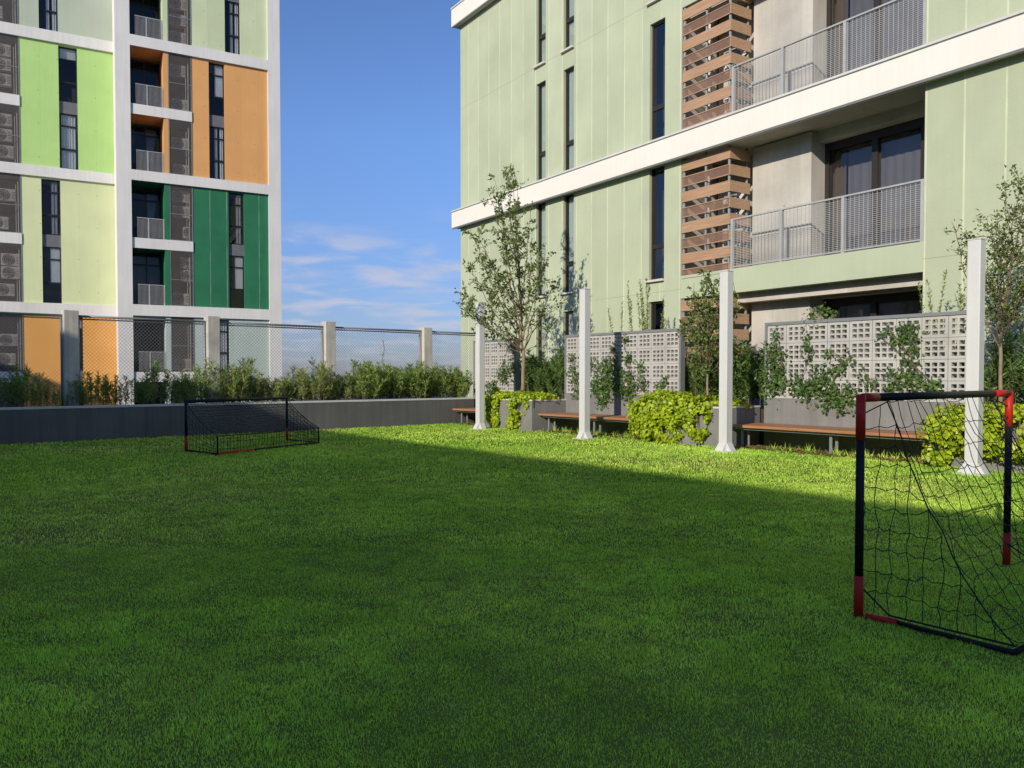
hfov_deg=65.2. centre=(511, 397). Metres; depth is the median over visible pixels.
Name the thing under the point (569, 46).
window
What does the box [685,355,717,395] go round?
hedge plant
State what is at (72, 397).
willow leaved shrub
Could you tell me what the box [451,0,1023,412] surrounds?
apartment building
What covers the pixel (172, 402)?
willow leaved shrub
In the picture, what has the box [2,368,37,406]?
willow leaved shrub
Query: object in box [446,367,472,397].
willow leaved shrub
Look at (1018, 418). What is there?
lime trailing plant
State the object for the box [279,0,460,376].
sky
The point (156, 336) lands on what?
balcony door
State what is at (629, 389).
climbing vine
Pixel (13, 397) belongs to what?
willow leaved shrub
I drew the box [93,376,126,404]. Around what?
willow leaved shrub
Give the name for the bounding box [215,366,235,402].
willow leaved shrub
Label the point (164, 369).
willow leaved shrub
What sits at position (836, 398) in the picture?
climbing vine
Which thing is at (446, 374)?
willow leaved shrub
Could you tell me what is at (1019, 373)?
hedge plant
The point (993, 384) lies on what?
hedge plant
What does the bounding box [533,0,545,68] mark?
window
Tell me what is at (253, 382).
willow leaved shrub
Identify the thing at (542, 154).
window
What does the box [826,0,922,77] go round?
sliding door
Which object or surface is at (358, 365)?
willow leaved shrub
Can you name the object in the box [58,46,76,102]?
window
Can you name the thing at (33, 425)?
planter wall
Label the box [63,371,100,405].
willow leaved shrub
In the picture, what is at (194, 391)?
willow leaved shrub
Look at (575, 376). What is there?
climbing vine
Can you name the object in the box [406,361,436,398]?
willow leaved shrub
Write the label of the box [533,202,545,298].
window
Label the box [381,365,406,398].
willow leaved shrub
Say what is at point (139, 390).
willow leaved shrub
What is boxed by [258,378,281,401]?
willow leaved shrub
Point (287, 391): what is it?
willow leaved shrub
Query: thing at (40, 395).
willow leaved shrub
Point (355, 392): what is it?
willow leaved shrub
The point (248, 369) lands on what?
willow leaved shrub
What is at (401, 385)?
willow leaved shrub
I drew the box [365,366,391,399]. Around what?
willow leaved shrub
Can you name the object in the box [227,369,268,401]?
willow leaved shrub
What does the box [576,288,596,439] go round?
white pole
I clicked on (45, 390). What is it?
willow leaved shrub
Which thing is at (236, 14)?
window
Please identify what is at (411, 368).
willow leaved shrub
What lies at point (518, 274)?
young tree
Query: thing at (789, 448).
weeds
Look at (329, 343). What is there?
fence post
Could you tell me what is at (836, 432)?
timber bench
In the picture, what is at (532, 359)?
hedge plant
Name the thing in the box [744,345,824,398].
hedge plant
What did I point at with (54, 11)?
window
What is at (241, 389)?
willow leaved shrub
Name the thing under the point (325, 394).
willow leaved shrub
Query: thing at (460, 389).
willow leaved shrub
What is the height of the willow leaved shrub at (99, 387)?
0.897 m
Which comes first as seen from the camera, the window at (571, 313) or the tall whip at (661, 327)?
the tall whip at (661, 327)
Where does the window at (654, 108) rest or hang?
in the apartment building at (788, 160)
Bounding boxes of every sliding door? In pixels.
[823,290,922,401]
[824,117,924,254]
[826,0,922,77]
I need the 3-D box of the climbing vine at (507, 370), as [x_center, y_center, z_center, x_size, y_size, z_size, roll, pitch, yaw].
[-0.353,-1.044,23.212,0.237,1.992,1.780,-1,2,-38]
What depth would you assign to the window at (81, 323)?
38.45 m
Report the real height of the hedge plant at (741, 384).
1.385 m
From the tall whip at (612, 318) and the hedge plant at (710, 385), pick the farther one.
the tall whip at (612, 318)
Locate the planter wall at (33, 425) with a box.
[0,397,473,444]
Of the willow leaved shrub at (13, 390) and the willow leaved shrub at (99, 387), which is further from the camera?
the willow leaved shrub at (99, 387)
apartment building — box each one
[0,0,281,406]
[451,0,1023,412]
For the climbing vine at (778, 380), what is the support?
attached to the breeze block wall at (787, 410)
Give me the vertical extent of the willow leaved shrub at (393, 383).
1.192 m
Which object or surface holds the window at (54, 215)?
in the apartment building at (140, 164)
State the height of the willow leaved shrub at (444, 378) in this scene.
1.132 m
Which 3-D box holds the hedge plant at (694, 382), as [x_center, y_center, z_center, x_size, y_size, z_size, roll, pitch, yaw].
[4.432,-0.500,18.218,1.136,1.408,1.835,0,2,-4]
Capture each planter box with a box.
[485,398,565,430]
[639,403,759,446]
[939,415,1023,473]
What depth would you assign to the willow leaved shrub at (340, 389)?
21.71 m
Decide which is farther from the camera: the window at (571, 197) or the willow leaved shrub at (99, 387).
the window at (571, 197)
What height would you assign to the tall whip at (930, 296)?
2.551 m
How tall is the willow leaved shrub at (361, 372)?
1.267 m
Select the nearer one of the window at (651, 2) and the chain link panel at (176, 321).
the chain link panel at (176, 321)
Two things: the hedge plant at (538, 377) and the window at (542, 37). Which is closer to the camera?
the hedge plant at (538, 377)
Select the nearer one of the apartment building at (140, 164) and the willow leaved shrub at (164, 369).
the willow leaved shrub at (164, 369)
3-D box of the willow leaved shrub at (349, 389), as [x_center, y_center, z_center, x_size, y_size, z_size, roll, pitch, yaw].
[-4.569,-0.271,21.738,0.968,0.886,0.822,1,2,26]
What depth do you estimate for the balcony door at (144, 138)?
39.52 m
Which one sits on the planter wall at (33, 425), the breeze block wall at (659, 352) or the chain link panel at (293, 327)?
the chain link panel at (293, 327)
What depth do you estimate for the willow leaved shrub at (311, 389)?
21.17 m
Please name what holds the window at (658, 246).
in the apartment building at (788, 160)
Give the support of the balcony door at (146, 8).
in the apartment building at (140, 164)
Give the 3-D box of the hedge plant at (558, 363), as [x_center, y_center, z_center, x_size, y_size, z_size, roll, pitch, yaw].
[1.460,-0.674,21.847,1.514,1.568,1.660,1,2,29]
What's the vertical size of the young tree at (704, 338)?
2.928 m
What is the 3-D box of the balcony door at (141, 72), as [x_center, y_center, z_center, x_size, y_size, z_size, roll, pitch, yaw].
[-18.156,-15.253,39.452,1.450,2.570,0.060,-1,2,-29]
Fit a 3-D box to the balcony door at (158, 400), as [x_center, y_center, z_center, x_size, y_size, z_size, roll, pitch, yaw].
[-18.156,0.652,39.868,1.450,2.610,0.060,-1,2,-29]
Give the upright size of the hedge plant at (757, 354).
1.489 m
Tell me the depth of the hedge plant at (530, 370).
22.70 m
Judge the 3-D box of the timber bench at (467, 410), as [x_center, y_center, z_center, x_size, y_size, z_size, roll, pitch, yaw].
[-0.827,0.567,23.127,0.938,0.455,1.820,-1,2,-38]
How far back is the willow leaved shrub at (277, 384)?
20.66 m
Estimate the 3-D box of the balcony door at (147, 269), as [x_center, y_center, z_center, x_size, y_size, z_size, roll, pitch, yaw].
[-18.193,-5.758,39.765,1.450,2.570,0.209,-1,2,-29]
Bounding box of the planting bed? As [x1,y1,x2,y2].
[760,407,763,443]
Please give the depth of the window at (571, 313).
24.78 m
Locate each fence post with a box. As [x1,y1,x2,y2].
[61,310,79,405]
[204,316,220,402]
[321,321,335,399]
[419,327,431,397]
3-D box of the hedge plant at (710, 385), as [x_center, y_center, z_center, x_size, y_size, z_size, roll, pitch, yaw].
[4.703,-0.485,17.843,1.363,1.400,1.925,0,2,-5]
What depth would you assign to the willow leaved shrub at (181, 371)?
19.51 m
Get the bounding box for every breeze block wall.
[473,338,519,421]
[564,328,684,433]
[764,310,966,457]
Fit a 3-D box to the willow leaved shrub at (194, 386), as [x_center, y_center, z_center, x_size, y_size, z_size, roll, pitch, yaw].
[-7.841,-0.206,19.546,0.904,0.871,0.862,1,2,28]
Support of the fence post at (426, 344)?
on the planter wall at (33, 425)
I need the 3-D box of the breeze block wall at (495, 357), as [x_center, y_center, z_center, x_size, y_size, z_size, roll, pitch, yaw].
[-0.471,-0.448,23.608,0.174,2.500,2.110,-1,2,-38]
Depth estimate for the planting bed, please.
16.48 m
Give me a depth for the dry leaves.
14.79 m
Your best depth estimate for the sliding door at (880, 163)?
17.46 m
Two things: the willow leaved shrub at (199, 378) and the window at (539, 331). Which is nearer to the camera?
the willow leaved shrub at (199, 378)
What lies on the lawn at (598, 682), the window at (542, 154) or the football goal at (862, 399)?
the football goal at (862, 399)
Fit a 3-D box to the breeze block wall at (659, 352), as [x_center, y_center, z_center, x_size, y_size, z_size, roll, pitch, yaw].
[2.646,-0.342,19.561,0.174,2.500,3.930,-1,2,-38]
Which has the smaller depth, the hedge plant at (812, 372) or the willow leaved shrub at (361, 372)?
the hedge plant at (812, 372)
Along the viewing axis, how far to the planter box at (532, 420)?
20.69 m
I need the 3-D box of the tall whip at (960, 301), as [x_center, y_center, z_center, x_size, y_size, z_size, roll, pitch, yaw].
[7.620,-0.803,13.458,0.260,2.263,0.434,1,2,22]
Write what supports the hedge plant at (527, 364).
on the planting bed
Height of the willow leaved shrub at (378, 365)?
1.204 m
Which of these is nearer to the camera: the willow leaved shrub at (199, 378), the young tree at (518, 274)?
the willow leaved shrub at (199, 378)
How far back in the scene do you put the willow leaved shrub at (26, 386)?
16.97 m
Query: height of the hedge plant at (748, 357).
1.524 m
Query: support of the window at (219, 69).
in the apartment building at (140, 164)
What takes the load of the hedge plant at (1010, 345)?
on the planting bed
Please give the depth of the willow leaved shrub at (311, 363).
21.93 m
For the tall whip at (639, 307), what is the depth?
19.26 m
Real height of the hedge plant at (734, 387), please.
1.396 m
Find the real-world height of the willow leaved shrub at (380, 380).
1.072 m
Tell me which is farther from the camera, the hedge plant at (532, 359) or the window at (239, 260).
the window at (239, 260)
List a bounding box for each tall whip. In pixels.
[608,301,623,331]
[626,278,650,330]
[641,298,667,329]
[693,312,709,396]
[916,270,947,377]
[958,283,965,398]
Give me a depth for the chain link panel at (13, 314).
17.57 m
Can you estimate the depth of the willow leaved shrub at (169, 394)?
19.70 m
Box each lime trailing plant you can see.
[485,386,558,429]
[625,388,751,443]
[916,401,1023,467]
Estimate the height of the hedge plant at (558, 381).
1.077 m
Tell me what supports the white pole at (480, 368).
on the lawn at (598, 682)
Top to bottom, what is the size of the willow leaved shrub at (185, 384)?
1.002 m
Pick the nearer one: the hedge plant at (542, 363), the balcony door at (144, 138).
the hedge plant at (542, 363)
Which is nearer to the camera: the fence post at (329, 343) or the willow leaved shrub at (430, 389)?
the fence post at (329, 343)
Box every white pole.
[470,302,488,429]
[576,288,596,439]
[710,270,740,452]
[952,238,993,476]
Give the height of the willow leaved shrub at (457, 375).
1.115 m
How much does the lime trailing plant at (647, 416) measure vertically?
1.188 m
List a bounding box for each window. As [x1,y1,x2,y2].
[38,0,57,31]
[41,179,60,235]
[42,246,61,302]
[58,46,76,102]
[59,113,77,169]
[79,317,82,370]
[209,63,223,116]
[209,126,224,179]
[220,320,228,370]
[224,0,239,54]
[228,193,243,244]
[229,255,243,307]
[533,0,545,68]
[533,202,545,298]
[538,82,545,179]
[538,314,544,390]
[559,194,573,294]
[560,0,574,53]
[565,311,573,334]
[566,67,573,169]
[644,166,664,282]
[646,0,658,5]
[651,301,662,329]
[652,19,664,139]
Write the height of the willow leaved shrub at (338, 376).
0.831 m
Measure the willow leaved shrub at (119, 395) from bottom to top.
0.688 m
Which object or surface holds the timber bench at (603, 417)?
on the lawn at (598, 682)
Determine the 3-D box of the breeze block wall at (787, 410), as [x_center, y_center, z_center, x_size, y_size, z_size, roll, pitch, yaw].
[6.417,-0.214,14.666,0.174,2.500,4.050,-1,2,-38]
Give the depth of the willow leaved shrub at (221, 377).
19.67 m
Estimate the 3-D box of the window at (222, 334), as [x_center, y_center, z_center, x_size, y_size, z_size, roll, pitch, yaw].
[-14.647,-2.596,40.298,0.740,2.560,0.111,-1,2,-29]
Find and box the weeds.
[553,426,930,462]
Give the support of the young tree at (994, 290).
on the planter box at (991, 465)
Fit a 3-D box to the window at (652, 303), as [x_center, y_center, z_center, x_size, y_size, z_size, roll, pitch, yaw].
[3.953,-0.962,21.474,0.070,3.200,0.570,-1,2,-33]
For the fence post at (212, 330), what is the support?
on the planter wall at (33, 425)
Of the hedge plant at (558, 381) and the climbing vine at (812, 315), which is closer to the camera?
the climbing vine at (812, 315)
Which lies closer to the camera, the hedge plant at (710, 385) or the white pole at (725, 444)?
the white pole at (725, 444)
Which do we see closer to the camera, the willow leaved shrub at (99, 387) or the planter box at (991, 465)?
the planter box at (991, 465)
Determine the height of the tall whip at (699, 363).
2.351 m
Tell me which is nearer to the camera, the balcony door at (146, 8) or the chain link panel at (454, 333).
the chain link panel at (454, 333)
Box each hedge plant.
[498,352,550,392]
[510,349,549,391]
[526,361,552,392]
[529,358,562,397]
[535,346,564,398]
[538,354,564,398]
[551,372,572,394]
[685,347,718,403]
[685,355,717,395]
[693,351,744,400]
[710,338,783,407]
[710,347,755,405]
[733,348,764,406]
[737,345,803,405]
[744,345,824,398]
[776,356,839,396]
[935,326,1022,409]
[984,320,1023,404]
[1007,338,1023,404]
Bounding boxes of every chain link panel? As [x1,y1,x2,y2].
[0,312,63,406]
[79,315,205,405]
[220,321,323,402]
[336,327,421,399]
[432,331,487,396]
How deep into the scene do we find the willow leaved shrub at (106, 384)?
18.05 m
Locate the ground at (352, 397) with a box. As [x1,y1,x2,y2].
[282,377,458,400]
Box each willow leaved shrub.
[0,362,45,406]
[0,374,24,406]
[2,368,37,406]
[5,378,26,406]
[26,376,49,406]
[33,379,57,406]
[50,387,70,405]
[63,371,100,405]
[67,376,92,405]
[84,370,112,404]
[93,373,129,404]
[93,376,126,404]
[100,379,128,404]
[122,375,150,404]
[130,377,159,404]
[134,367,181,403]
[139,358,172,403]
[160,383,173,402]
[163,383,186,403]
[169,373,200,403]
[171,369,192,403]
[172,372,214,402]
[177,366,211,402]
[187,358,217,402]
[215,362,258,402]
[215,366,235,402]
[217,366,239,402]
[222,367,252,402]
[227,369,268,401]
[228,356,266,401]
[249,379,267,401]
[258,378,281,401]
[268,377,296,400]
[275,377,299,400]
[279,379,297,400]
[280,369,322,400]
[283,365,312,400]
[304,379,323,400]
[307,356,338,400]
[308,363,344,400]
[317,380,347,399]
[330,372,363,399]
[333,374,352,399]
[342,376,363,399]
[344,361,386,399]
[345,361,379,398]
[346,358,379,399]
[349,367,389,399]
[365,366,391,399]
[371,362,406,398]
[376,362,392,398]
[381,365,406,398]
[388,367,409,398]
[393,371,418,398]
[396,360,427,397]
[403,361,430,398]
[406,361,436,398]
[416,368,435,397]
[423,365,449,397]
[432,362,460,397]
[440,365,468,397]
[445,370,472,397]
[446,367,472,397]
[450,370,472,396]
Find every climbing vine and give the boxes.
[485,328,519,391]
[566,354,606,398]
[590,342,625,409]
[615,336,668,404]
[754,325,791,403]
[782,331,859,415]
[802,302,840,333]
[856,318,941,392]
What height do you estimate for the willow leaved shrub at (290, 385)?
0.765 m
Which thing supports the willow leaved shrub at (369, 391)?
on the planter wall at (33, 425)
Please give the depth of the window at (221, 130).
40.08 m
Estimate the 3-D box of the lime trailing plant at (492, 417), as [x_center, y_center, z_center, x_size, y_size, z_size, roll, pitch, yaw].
[0.060,0.295,21.143,2.306,1.173,1.125,1,2,35]
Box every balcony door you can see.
[129,0,158,38]
[130,59,159,106]
[131,125,160,171]
[132,189,161,238]
[132,254,161,304]
[133,320,162,371]
[134,384,162,404]
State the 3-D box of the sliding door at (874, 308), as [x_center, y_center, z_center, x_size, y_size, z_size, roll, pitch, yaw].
[8.156,-0.745,17.372,0.257,2.980,3.038,-1,2,-33]
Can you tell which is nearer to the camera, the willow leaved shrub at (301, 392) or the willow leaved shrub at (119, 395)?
the willow leaved shrub at (119, 395)
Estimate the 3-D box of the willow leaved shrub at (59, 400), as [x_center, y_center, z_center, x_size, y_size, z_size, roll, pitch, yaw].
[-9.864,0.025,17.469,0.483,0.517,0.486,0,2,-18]
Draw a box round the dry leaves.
[457,421,931,464]
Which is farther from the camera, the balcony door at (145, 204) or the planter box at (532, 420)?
the balcony door at (145, 204)
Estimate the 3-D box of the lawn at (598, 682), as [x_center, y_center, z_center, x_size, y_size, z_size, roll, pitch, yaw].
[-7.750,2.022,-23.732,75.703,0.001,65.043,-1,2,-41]
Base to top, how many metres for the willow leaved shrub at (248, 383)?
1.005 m
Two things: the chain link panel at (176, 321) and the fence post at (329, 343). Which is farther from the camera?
the fence post at (329, 343)
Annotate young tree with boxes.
[453,163,563,389]
[675,268,745,400]
[944,164,1023,409]
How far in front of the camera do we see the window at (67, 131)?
38.05 m
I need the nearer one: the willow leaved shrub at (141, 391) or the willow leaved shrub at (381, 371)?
the willow leaved shrub at (141, 391)
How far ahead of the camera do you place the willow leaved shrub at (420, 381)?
23.21 m
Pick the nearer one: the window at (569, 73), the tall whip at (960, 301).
the tall whip at (960, 301)
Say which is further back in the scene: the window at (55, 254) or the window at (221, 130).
the window at (221, 130)
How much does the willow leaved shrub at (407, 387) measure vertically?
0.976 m
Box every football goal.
[184,397,318,454]
[853,390,1023,655]
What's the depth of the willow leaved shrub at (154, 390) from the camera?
18.69 m
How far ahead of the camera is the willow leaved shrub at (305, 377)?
21.39 m
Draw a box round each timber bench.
[453,408,475,423]
[538,412,630,434]
[732,423,938,463]
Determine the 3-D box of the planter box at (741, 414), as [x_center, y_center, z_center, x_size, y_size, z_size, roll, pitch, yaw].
[3.926,0.567,16.915,1.262,0.820,2.204,-1,2,-38]
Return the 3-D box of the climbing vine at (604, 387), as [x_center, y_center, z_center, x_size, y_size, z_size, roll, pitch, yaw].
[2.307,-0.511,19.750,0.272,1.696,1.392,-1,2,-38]
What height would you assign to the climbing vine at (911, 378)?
1.384 m
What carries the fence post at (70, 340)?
on the planter wall at (33, 425)
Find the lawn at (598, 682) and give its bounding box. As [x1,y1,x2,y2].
[0,422,1023,767]
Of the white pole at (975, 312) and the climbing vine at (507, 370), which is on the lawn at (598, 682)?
the white pole at (975, 312)
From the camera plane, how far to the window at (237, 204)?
40.60 m
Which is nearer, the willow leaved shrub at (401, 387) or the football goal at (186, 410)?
the football goal at (186, 410)
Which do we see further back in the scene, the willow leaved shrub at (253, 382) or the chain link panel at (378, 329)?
the chain link panel at (378, 329)
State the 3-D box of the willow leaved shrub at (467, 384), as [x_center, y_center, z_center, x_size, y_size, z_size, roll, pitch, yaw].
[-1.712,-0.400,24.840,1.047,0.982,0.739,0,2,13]

